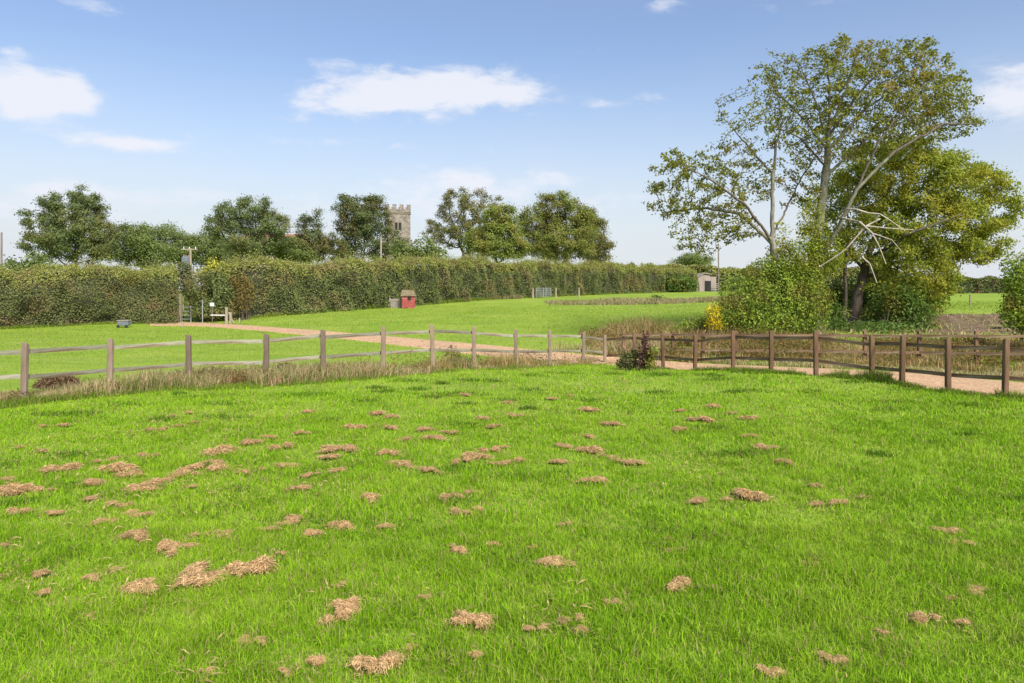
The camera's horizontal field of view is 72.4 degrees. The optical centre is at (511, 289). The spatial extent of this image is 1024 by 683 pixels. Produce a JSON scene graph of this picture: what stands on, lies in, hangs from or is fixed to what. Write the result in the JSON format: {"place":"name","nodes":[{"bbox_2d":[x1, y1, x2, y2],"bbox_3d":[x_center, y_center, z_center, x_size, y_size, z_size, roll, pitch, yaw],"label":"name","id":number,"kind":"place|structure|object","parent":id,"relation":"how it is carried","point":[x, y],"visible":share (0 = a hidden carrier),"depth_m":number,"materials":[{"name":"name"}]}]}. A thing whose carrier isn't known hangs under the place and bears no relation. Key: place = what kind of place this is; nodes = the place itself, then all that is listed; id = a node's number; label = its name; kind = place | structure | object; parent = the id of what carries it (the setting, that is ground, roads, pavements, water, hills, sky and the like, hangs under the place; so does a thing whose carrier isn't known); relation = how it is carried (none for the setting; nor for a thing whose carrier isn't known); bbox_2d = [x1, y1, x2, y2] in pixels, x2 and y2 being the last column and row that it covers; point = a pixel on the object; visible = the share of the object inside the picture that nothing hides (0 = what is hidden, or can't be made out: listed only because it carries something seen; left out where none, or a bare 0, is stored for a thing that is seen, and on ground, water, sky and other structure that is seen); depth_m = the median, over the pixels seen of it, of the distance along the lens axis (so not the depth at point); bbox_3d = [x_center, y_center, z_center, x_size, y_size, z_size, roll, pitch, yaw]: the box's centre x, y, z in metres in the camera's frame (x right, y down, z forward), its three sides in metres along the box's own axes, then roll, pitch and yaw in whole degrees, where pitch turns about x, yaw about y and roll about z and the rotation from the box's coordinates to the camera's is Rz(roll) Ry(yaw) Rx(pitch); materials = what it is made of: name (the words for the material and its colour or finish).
{"place":"outdoors","nodes":[
{"label":"outdoors","id":0,"kind":"place"},
{"bbox_2d":[0,321,167,328],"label":"rough grass","id":1,"kind":"structure","parent":0,"point":[57,325],"depth_m":41.23,"materials":[{"name":"plant"}]},
{"bbox_2d":[384,204,411,260],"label":"church tower","id":2,"kind":"structure","parent":0,"point":[401,215],"depth_m":157.47,"materials":[{"name":"stone"}]},
{"bbox_2d":[201,290,691,320],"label":"rough grass","id":3,"kind":"structure","parent":0,"point":[382,306],"depth_m":61.60,"materials":[{"name":"plant"}]},
{"bbox_2d":[0,290,1023,682],"bbox_3d":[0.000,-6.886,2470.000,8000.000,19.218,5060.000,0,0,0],"label":"ground","id":4,"kind":"structure","parent":0,"point":[338,326],"depth_m":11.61,"materials":[{"name":"plant"}]},
{"bbox_2d":[0,481,26,496],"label":"dry grass clump","id":5,"kind":"object","parent":4,"relation":"on","point":[9,487],"visible":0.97,"depth_m":7.58,"materials":[{"name":"plant"}]},
{"bbox_2d":[6,507,36,515],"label":"dry grass clump","id":6,"kind":"object","parent":4,"relation":"on","point":[14,509],"visible":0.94,"depth_m":6.85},
{"bbox_2d":[6,483,45,495],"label":"dry grass clump","id":7,"kind":"object","parent":4,"relation":"on","point":[34,488],"visible":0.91,"depth_m":7.64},
{"bbox_2d":[0,251,53,271],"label":"bush","id":8,"kind":"object","parent":4,"relation":"on","point":[26,262],"visible":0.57,"depth_m":46.76,"materials":[{"name":"green plant"}]},
{"bbox_2d":[31,376,79,388],"bbox_3d":[-9.911,2.022,15.310,1.112,0.437,0.767,0,0,0],"label":"dead weed heap","id":9,"kind":"object","parent":4,"relation":"on","point":[50,382],"visible":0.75,"depth_m":15.15,"materials":[{"name":"plant"}]},
{"bbox_2d":[29,461,83,475],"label":"dry grass clump","id":10,"kind":"object","parent":4,"relation":"on","point":[47,468],"visible":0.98,"depth_m":8.53,"materials":[{"name":"plant"}]},
{"bbox_2d":[10,184,134,264],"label":"broadleaf tree","id":11,"kind":"object","parent":4,"relation":"on","point":[62,239],"visible":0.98,"depth_m":93.15,"materials":[{"name":"green plant"}]},
{"bbox_2d":[0,251,178,327],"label":"hedge","id":12,"kind":"object","parent":4,"relation":"on","point":[73,293],"visible":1,"depth_m":42.26,"materials":[{"name":"green plant"}]},
{"bbox_2d":[78,477,106,484],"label":"dry grass clump","id":13,"kind":"object","parent":4,"relation":"on","point":[95,481],"visible":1,"depth_m":7.87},
{"bbox_2d":[91,461,145,473],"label":"dry grass clump","id":14,"kind":"object","parent":4,"relation":"on","point":[118,466],"visible":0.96,"depth_m":8.45,"materials":[{"name":"plant"}]},
{"bbox_2d":[103,500,138,508],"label":"dry grass clump","id":15,"kind":"object","parent":4,"relation":"on","point":[117,504],"visible":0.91,"depth_m":7.03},
{"bbox_2d":[112,469,144,478],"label":"dry grass clump","id":16,"kind":"object","parent":4,"relation":"on","point":[121,474],"visible":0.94,"depth_m":8.21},
{"bbox_2d":[110,527,153,542],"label":"dry grass clump","id":17,"kind":"object","parent":4,"relation":"on","point":[139,534],"visible":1,"depth_m":6.10,"materials":[{"name":"plant"}]},
{"bbox_2d":[110,577,159,600],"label":"dry grass clump","id":18,"kind":"object","parent":4,"relation":"on","point":[140,582],"visible":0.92,"depth_m":5.03,"materials":[{"name":"plant"}]},
{"bbox_2d":[120,508,152,518],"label":"dry grass clump","id":19,"kind":"object","parent":4,"relation":"on","point":[131,512],"visible":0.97,"depth_m":6.72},
{"bbox_2d":[119,483,165,492],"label":"dry grass clump","id":20,"kind":"object","parent":4,"relation":"on","point":[135,486],"visible":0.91,"depth_m":7.58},
{"bbox_2d":[90,219,205,269],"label":"broadleaf tree","id":21,"kind":"object","parent":4,"relation":"on","point":[144,239],"visible":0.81,"depth_m":98.44,"materials":[{"name":"green plant"}]},
{"bbox_2d":[155,538,182,557],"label":"dry grass clump","id":22,"kind":"object","parent":4,"relation":"on","point":[173,545],"visible":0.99,"depth_m":5.83,"materials":[{"name":"plant"}]},
{"bbox_2d":[175,261,195,320],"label":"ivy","id":23,"kind":"object","parent":4,"relation":"on","point":[184,273],"visible":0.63,"depth_m":46.81,"materials":[{"name":"green plant"}]},
{"bbox_2d":[181,247,197,270],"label":"telegraph pole","id":24,"kind":"object","parent":4,"relation":"on","point":[188,259],"visible":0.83,"depth_m":61.91,"materials":[{"name":"grey wood"}]},
{"bbox_2d":[165,559,233,591],"bbox_3d":[-2.366,2.145,5.272,0.579,0.064,0.658,0,0,20],"label":"dry grass clump","id":25,"kind":"object","parent":4,"relation":"on","point":[192,574],"visible":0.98,"depth_m":5.23,"materials":[{"name":"plant"}]},
{"bbox_2d":[165,462,240,475],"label":"dry grass clump","id":26,"kind":"object","parent":4,"relation":"on","point":[216,467],"visible":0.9,"depth_m":8.45,"materials":[{"name":"plant"}]},
{"bbox_2d":[175,230,243,269],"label":"broadleaf tree","id":27,"kind":"object","parent":4,"relation":"on","point":[210,249],"visible":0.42,"depth_m":100.40,"materials":[{"name":"green plant"}]},
{"bbox_2d":[190,257,231,285],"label":"bush","id":28,"kind":"object","parent":4,"relation":"on","point":[213,262],"visible":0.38,"depth_m":47.30,"materials":[{"name":"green plant"}]},
{"bbox_2d":[178,268,247,321],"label":"bush","id":29,"kind":"object","parent":4,"relation":"on","point":[219,297],"visible":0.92,"depth_m":45.78,"materials":[{"name":"green plant"}]},
{"bbox_2d":[200,444,241,456],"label":"dry grass clump","id":30,"kind":"object","parent":4,"relation":"on","point":[220,447],"visible":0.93,"depth_m":9.33,"materials":[{"name":"plant"}]},
{"bbox_2d":[210,307,233,323],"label":"barrier gate","id":31,"kind":"structure","parent":4,"relation":"on","point":[226,316],"depth_m":43.75,"materials":[{"name":"white paint"}]},
{"bbox_2d":[228,270,257,319],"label":"bush","id":32,"kind":"object","parent":4,"relation":"on","point":[241,295],"visible":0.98,"depth_m":46.05,"materials":[{"name":"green plant"}]},
{"bbox_2d":[201,193,298,260],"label":"broadleaf tree","id":33,"kind":"object","parent":4,"relation":"on","point":[265,219],"visible":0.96,"depth_m":90.37,"materials":[{"name":"green plant"}]},
{"bbox_2d":[220,554,279,579],"bbox_3d":[-2.046,2.143,5.399,0.496,0.119,0.675,0,0,-7],"label":"dry grass clump","id":34,"kind":"object","parent":4,"relation":"on","point":[256,565],"visible":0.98,"depth_m":5.38,"materials":[{"name":"plant"}]},
{"bbox_2d":[265,233,320,263],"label":"broadleaf tree","id":35,"kind":"object","parent":4,"relation":"on","point":[295,253],"visible":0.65,"depth_m":95.18,"materials":[{"name":"green plant"}]},
{"bbox_2d":[283,513,305,525],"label":"dry grass clump","id":36,"kind":"object","parent":4,"relation":"on","point":[294,518],"visible":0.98,"depth_m":6.60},
{"bbox_2d":[0,350,609,408],"bbox_3d":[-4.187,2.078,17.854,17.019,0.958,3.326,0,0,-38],"label":"rough grass","id":37,"kind":"structure","parent":4,"relation":"on","point":[152,378],"depth_m":15.92,"materials":[{"name":"plant"}]},
{"bbox_2d":[286,208,334,264],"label":"broadleaf tree","id":38,"kind":"object","parent":4,"relation":"on","point":[309,236],"visible":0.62,"depth_m":97.33,"materials":[{"name":"green plant"}]},
{"bbox_2d":[304,654,328,667],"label":"dry grass clump","id":39,"kind":"object","parent":4,"relation":"on","point":[321,658],"visible":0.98,"depth_m":4.09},
{"bbox_2d":[314,443,360,453],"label":"dry grass clump","id":40,"kind":"object","parent":4,"relation":"on","point":[350,446],"visible":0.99,"depth_m":9.50,"materials":[{"name":"plant"}]},
{"bbox_2d":[317,602,361,625],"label":"dry grass clump","id":41,"kind":"object","parent":4,"relation":"on","point":[343,610],"visible":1,"depth_m":4.68,"materials":[{"name":"plant"}]},
{"bbox_2d":[324,519,357,531],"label":"dry grass clump","id":42,"kind":"object","parent":4,"relation":"on","point":[335,523],"visible":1,"depth_m":6.41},
{"bbox_2d":[324,595,361,614],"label":"dry grass clump","id":43,"kind":"object","parent":4,"relation":"on","point":[353,599],"visible":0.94,"depth_m":4.83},
{"bbox_2d":[318,192,401,261],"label":"broadleaf tree","id":44,"kind":"object","parent":4,"relation":"on","point":[356,222],"visible":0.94,"depth_m":96.82,"materials":[{"name":"green plant"}]},
{"bbox_2d":[357,492,382,502],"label":"dry grass clump","id":45,"kind":"object","parent":4,"relation":"on","point":[373,496],"visible":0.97,"depth_m":7.32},
{"bbox_2d":[337,648,412,679],"bbox_3d":[-0.778,2.160,4.058,0.446,0.091,0.339,0,0,-31],"label":"dry grass clump","id":46,"kind":"object","parent":4,"relation":"on","point":[361,660],"visible":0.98,"depth_m":4.04,"materials":[{"name":"plant"}]},
{"bbox_2d":[389,297,401,307],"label":"hen run","id":47,"kind":"object","parent":4,"relation":"on","point":[395,303],"visible":0.87,"depth_m":57.38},
{"bbox_2d":[384,460,414,467],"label":"dry grass clump","id":48,"kind":"object","parent":4,"relation":"on","point":[407,463],"visible":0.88,"depth_m":8.69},
{"bbox_2d":[401,290,415,307],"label":"hen hut","id":49,"kind":"object","parent":4,"relation":"on","point":[408,298],"visible":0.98,"depth_m":56.67,"materials":[{"name":"brick"}]},
{"bbox_2d":[388,235,449,262],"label":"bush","id":50,"kind":"object","parent":4,"relation":"on","point":[416,251],"visible":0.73,"depth_m":81.41,"materials":[{"name":"green plant"}]},
{"bbox_2d":[200,248,699,318],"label":"hedge","id":51,"kind":"object","parent":4,"relation":"on","point":[282,286],"visible":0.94,"depth_m":60.98,"materials":[{"name":"green plant"}]},
{"bbox_2d":[311,343,602,373],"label":"weeds","id":52,"kind":"object","parent":4,"relation":"on","point":[453,360],"visible":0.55,"depth_m":18.92,"materials":[{"name":"beige plant"}]},
{"bbox_2d":[449,542,470,553],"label":"dry grass clump","id":53,"kind":"object","parent":4,"relation":"on","point":[455,548],"visible":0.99,"depth_m":5.82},
{"bbox_2d":[0,367,920,682],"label":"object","id":54,"kind":"object","parent":4,"relation":"on","point":[270,483],"depth_m":8.03,"materials":[{"name":"plant"}]},
{"bbox_2d":[419,186,504,255],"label":"broadleaf tree","id":55,"kind":"object","parent":4,"relation":"on","point":[465,223],"visible":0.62,"depth_m":96.94,"materials":[{"name":"green plant"}]},
{"bbox_2d":[442,607,498,632],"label":"dry grass clump","id":56,"kind":"object","parent":4,"relation":"on","point":[463,616],"visible":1,"depth_m":4.58,"materials":[{"name":"plant"}]},
{"bbox_2d":[459,451,495,459],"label":"dry grass clump","id":57,"kind":"object","parent":4,"relation":"on","point":[471,455],"visible":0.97,"depth_m":9.05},
{"bbox_2d":[374,349,593,373],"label":"rough grass","id":58,"kind":"structure","parent":4,"relation":"on","point":[504,360],"depth_m":20.63,"materials":[{"name":"plant"}]},
{"bbox_2d":[459,202,534,262],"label":"broadleaf tree","id":59,"kind":"object","parent":4,"relation":"on","point":[495,242],"visible":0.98,"depth_m":87.01,"materials":[{"name":"green plant"}]},
{"bbox_2d":[0,393,1012,682],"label":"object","id":60,"kind":"object","parent":4,"relation":"on","point":[452,555],"depth_m":5.51,"materials":[{"name":"plant"}]},
{"bbox_2d":[0,325,1023,398],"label":"wooden fence","id":61,"kind":"object","parent":4,"relation":"on","point":[24,376],"visible":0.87,"depth_m":16.54,"materials":[{"name":"wood"}]},
{"bbox_2d":[0,300,1023,390],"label":"field grass","id":62,"kind":"structure","parent":4,"relation":"on","point":[552,310],"depth_m":37.01,"materials":[{"name":"plant"}]},
{"bbox_2d":[531,555,582,570],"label":"dry grass clump","id":63,"kind":"object","parent":4,"relation":"on","point":[551,560],"visible":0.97,"depth_m":5.54,"materials":[{"name":"plant"}]},
{"bbox_2d":[516,190,599,263],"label":"broadleaf tree","id":64,"kind":"object","parent":4,"relation":"on","point":[553,237],"visible":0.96,"depth_m":90.58,"materials":[{"name":"green plant"}]},
{"bbox_2d":[555,613,587,623],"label":"dry grass clump","id":65,"kind":"object","parent":4,"relation":"on","point":[562,618],"visible":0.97,"depth_m":4.58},
{"bbox_2d":[569,445,604,454],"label":"dry grass clump","id":66,"kind":"object","parent":4,"relation":"on","point":[593,448],"visible":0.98,"depth_m":9.47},
{"bbox_2d":[572,476,611,483],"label":"dry grass clump","id":67,"kind":"object","parent":4,"relation":"on","point":[599,478],"visible":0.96,"depth_m":7.91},
{"bbox_2d":[574,206,616,263],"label":"broadleaf tree","id":68,"kind":"object","parent":4,"relation":"on","point":[604,248],"visible":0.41,"depth_m":97.12,"materials":[{"name":"green plant"}]},
{"bbox_2d":[545,336,675,354],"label":"weeds","id":69,"kind":"object","parent":4,"relation":"on","point":[614,346],"visible":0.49,"depth_m":27.55,"materials":[{"name":"plant"}]},
{"bbox_2d":[614,346,641,369],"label":"shrub","id":70,"kind":"object","parent":4,"relation":"on","point":[627,361],"visible":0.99,"depth_m":22.28,"materials":[{"name":"green plant"}]},
{"bbox_2d":[608,458,650,464],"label":"dry grass clump","id":71,"kind":"object","parent":4,"relation":"on","point":[629,461],"visible":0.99,"depth_m":8.81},
{"bbox_2d":[635,330,655,370],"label":"shrub","id":72,"kind":"object","parent":4,"relation":"on","point":[645,344],"visible":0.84,"depth_m":21.94,"materials":[{"name":"brown plant"}]},
{"bbox_2d":[643,346,662,371],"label":"shrub","id":73,"kind":"object","parent":4,"relation":"on","point":[651,364],"visible":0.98,"depth_m":21.75,"materials":[{"name":"green plant"}]},
{"bbox_2d":[664,576,693,593],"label":"dry grass clump","id":74,"kind":"object","parent":4,"relation":"on","point":[682,580],"visible":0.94,"depth_m":5.11,"materials":[{"name":"plant"}]},
{"bbox_2d":[665,273,698,291],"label":"bush","id":75,"kind":"object","parent":4,"relation":"on","point":[680,282],"visible":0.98,"depth_m":92.48,"materials":[{"name":"green plant"}]},
{"bbox_2d":[665,314,710,333],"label":"bush","id":76,"kind":"object","parent":4,"relation":"on","point":[695,323],"visible":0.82,"depth_m":29.41,"materials":[{"name":"green plant"}]},
{"bbox_2d":[668,251,716,266],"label":"broadleaf tree","id":77,"kind":"object","parent":4,"relation":"on","point":[689,259],"visible":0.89,"depth_m":148.67,"materials":[{"name":"green plant"}]},
{"bbox_2d":[694,273,717,291],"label":"field shelter","id":78,"kind":"object","parent":4,"relation":"on","point":[707,282],"visible":0.65,"depth_m":102.50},
{"bbox_2d":[598,312,827,348],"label":"weeds","id":79,"kind":"object","parent":4,"relation":"on","point":[643,322],"visible":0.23,"depth_m":30.48,"materials":[{"name":"plant"}]},
{"bbox_2d":[703,302,725,333],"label":"bush","id":80,"kind":"object","parent":4,"relation":"on","point":[711,320],"visible":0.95,"depth_m":28.73,"materials":[{"name":"yellow plant"}]},
{"bbox_2d":[568,260,903,291],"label":"hedge","id":81,"kind":"object","parent":4,"relation":"on","point":[724,273],"visible":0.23,"depth_m":120.65,"materials":[{"name":"green plant"}]},
{"bbox_2d":[729,487,776,502],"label":"dry grass clump","id":82,"kind":"object","parent":4,"relation":"on","point":[746,493],"visible":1,"depth_m":7.32,"materials":[{"name":"plant"}]},
{"bbox_2d":[748,662,787,678],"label":"dry grass clump","id":83,"kind":"object","parent":4,"relation":"on","point":[766,670],"visible":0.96,"depth_m":3.95,"materials":[{"name":"plant"}]},
{"bbox_2d":[706,234,838,333],"bbox_3d":[10.905,-0.104,29.322,5.409,4.576,3.107,0,0,0],"label":"bush","id":84,"kind":"object","parent":4,"relation":"on","point":[772,311],"visible":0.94,"depth_m":28.87,"materials":[{"name":"green plant"}]},
{"bbox_2d":[578,318,1023,373],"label":"weeds","id":85,"kind":"object","parent":4,"relation":"on","point":[961,342],"visible":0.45,"depth_m":25.20,"materials":[{"name":"brown plant"}]},
{"bbox_2d":[641,32,992,333],"bbox_3d":[13.139,-4.524,29.895,15.087,12.945,5.617,0,0,0],"label":"sycamore tree","id":86,"kind":"object","parent":4,"relation":"on","point":[900,106],"visible":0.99,"depth_m":29.46,"materials":[{"name":"green plant"}]},
{"bbox_2d":[764,194,847,333],"bbox_3d":[12.377,-0.995,29.535,3.591,6.262,1.836,0,0,0],"label":"ivy","id":87,"kind":"object","parent":86,"relation":"attached to","point":[832,255],"visible":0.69,"depth_m":29.41,"materials":[{"name":"green plant"}]},
{"bbox_2d":[622,330,1023,363],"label":"wooden fence","id":88,"kind":"object","parent":4,"relation":"on","point":[919,335],"visible":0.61,"depth_m":23.02,"materials":[{"name":"wood"}]},
{"bbox_2d":[815,648,850,663],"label":"dry grass clump","id":89,"kind":"object","parent":4,"relation":"on","point":[836,658],"visible":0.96,"depth_m":4.09,"materials":[{"name":"plant"}]},
{"bbox_2d":[665,355,1023,376],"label":"weeds","id":90,"kind":"object","parent":4,"relation":"on","point":[916,367],"visible":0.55,"depth_m":21.91,"materials":[{"name":"plant"}]},
{"bbox_2d":[818,274,905,317],"bbox_3d":[20.197,0.632,39.026,6.587,3.097,4.184,0,0,0],"label":"bush","id":91,"kind":"object","parent":4,"relation":"on","point":[840,295],"visible":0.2,"depth_m":38.66,"materials":[{"name":"green plant"}]},
{"bbox_2d":[821,280,946,333],"bbox_3d":[17.060,0.803,32.595,5.891,2.526,3.909,0,0,0],"label":"bush","id":92,"kind":"object","parent":4,"relation":"on","point":[908,318],"visible":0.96,"depth_m":32.63,"materials":[{"name":"green plant"}]},
{"bbox_2d":[781,365,1023,399],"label":"fence tussocks","id":93,"kind":"object","parent":4,"relation":"on","point":[1013,394],"visible":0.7,"depth_m":16.56,"materials":[{"name":"plant"}]},
{"bbox_2d":[792,132,1023,323],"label":"field maple tree","id":94,"kind":"object","parent":4,"relation":"on","point":[967,245],"visible":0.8,"depth_m":34.04,"materials":[{"name":"green plant"}]},
{"bbox_2d":[888,269,953,324],"bbox_3d":[19.832,0.451,34.037,3.332,3.051,2.171,0,0,0],"label":"bush","id":95,"kind":"object","parent":4,"relation":"on","point":[902,278],"visible":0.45,"depth_m":33.57,"materials":[{"name":"green plant"}]},
{"bbox_2d":[907,610,941,625],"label":"dry grass clump","id":96,"kind":"object","parent":4,"relation":"on","point":[920,616],"visible":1,"depth_m":4.59,"materials":[{"name":"plant"}]},
{"bbox_2d":[927,526,963,533],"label":"dry grass clump","id":97,"kind":"object","parent":4,"relation":"on","point":[952,529],"visible":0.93,"depth_m":6.25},
{"bbox_2d":[881,275,1023,293],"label":"hedge","id":98,"kind":"object","parent":4,"relation":"on","point":[992,284],"visible":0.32,"depth_m":91.59,"materials":[{"name":"plant"}]},
{"bbox_2d":[922,314,1023,333],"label":"soil bank","id":99,"kind":"structure","parent":4,"relation":"on","point":[948,319],"depth_m":33.48,"materials":[{"name":"soil"}]},
{"bbox_2d":[965,584,988,596],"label":"dry grass clump","id":100,"kind":"object","parent":4,"relation":"on","point":[981,587],"visible":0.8,"depth_m":5.01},
{"bbox_2d":[996,248,1023,346],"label":"bush","id":101,"kind":"object","parent":4,"relation":"on","point":[1013,309],"visible":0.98,"depth_m":24.91,"materials":[{"name":"green plant"}]},
{"bbox_2d":[0,0,1023,288],"label":"sky","id":102,"kind":"structure","parent":0,"point":[171,110],"materials":[{"name":"blue"}]},
{"bbox_2d":[150,322,1023,393],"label":"track","id":103,"kind":"structure","parent":0,"point":[969,384],"depth_m":26.30,"materials":[{"name":"gravel"}]},
{"bbox_2d":[545,294,775,304],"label":"rough grass","id":104,"kind":"structure","parent":0,"point":[630,301],"depth_m":62.10,"materials":[{"name":"plant"}]},
{"bbox_2d":[609,362,1023,400],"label":"fence tussocks","id":105,"kind":"object","parent":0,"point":[831,375],"visible":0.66,"depth_m":16.98,"materials":[{"name":"plant"}]},
{"bbox_2d":[753,310,1018,344],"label":"rough grass","id":106,"kind":"structure","parent":0,"point":[949,329],"depth_m":31.06,"materials":[{"name":"plant"}]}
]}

